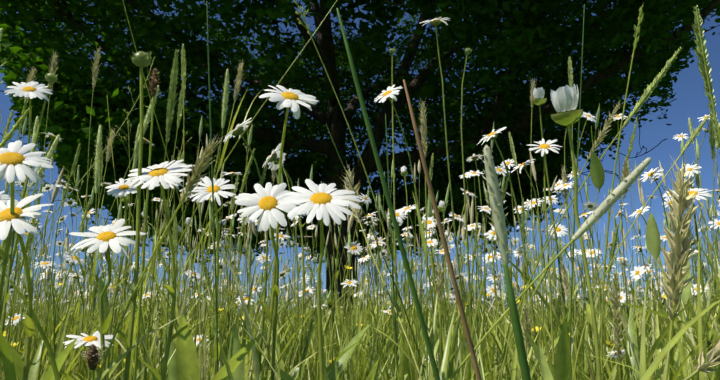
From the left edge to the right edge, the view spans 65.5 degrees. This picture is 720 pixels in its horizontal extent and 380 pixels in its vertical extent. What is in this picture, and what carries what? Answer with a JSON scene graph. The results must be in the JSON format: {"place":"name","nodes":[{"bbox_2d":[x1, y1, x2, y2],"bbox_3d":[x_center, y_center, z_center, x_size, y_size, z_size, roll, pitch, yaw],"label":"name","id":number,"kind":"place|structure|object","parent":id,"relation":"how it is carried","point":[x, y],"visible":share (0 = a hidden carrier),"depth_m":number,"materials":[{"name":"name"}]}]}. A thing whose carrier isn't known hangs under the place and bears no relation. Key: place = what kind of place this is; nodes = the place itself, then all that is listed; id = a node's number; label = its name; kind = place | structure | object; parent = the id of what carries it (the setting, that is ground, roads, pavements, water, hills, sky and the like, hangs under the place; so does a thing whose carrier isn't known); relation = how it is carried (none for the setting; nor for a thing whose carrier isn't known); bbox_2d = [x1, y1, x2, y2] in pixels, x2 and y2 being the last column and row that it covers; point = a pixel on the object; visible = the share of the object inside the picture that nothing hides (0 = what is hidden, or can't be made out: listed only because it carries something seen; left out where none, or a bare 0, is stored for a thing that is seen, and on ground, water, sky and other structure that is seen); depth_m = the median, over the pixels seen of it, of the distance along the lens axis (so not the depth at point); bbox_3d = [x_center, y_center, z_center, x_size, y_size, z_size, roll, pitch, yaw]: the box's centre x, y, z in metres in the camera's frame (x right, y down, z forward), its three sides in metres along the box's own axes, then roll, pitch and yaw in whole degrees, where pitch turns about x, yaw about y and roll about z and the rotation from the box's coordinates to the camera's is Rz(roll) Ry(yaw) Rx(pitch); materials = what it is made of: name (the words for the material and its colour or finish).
{"place":"outdoors","nodes":[
{"label":"outdoors","id":0,"kind":"place"},
{"bbox_2d":[2,360,616,379],"bbox_3d":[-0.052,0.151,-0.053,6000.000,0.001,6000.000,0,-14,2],"label":"meadow","id":1,"kind":"structure","parent":0,"point":[248,378],"depth_m":1.83,"materials":[{"name":"green plant"}]},
{"bbox_2d":[0,17,719,379],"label":"daisies","id":2,"kind":"object","parent":1,"relation":"on","point":[268,203],"visible":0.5,"depth_m":0.88,"materials":[{"name":"white plant"}]},
{"bbox_2d":[0,0,719,379],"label":"grass seed heads","id":3,"kind":"object","parent":1,"relation":"on","point":[678,256],"depth_m":0.81,"materials":[{"name":"green plant"}]},
{"bbox_2d":[0,88,719,379],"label":"meadow grass","id":4,"kind":"structure","parent":1,"relation":"on","point":[649,369],"depth_m":1.03,"materials":[{"name":"green plant"}]},
{"bbox_2d":[0,0,719,312],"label":"oak tree trunk and limbs","id":5,"kind":"object","parent":1,"relation":"on","point":[334,118],"visible":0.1,"depth_m":15.84,"materials":[{"name":"brown plant"}]},
{"bbox_2d":[0,0,719,268],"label":"tree leaves","id":6,"kind":"object","parent":5,"relation":"attached to","point":[540,29],"visible":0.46,"depth_m":12.11,"materials":[{"name":"green plant"}]},
{"bbox_2d":[2,152,719,379],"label":"leaves","id":7,"kind":"object","parent":1,"relation":"on","point":[184,360],"visible":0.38,"depth_m":0.56,"materials":[{"name":"green plant"}]},
{"bbox_2d":[0,242,719,335],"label":"distant meadow sward","id":8,"kind":"structure","parent":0,"point":[323,291],"depth_m":4.89,"materials":[{"name":"green plant"}]},
{"bbox_2d":[0,0,719,315],"label":"sky","id":9,"kind":"structure","parent":0,"point":[691,102],"materials":[{"name":"blue"}]}
]}

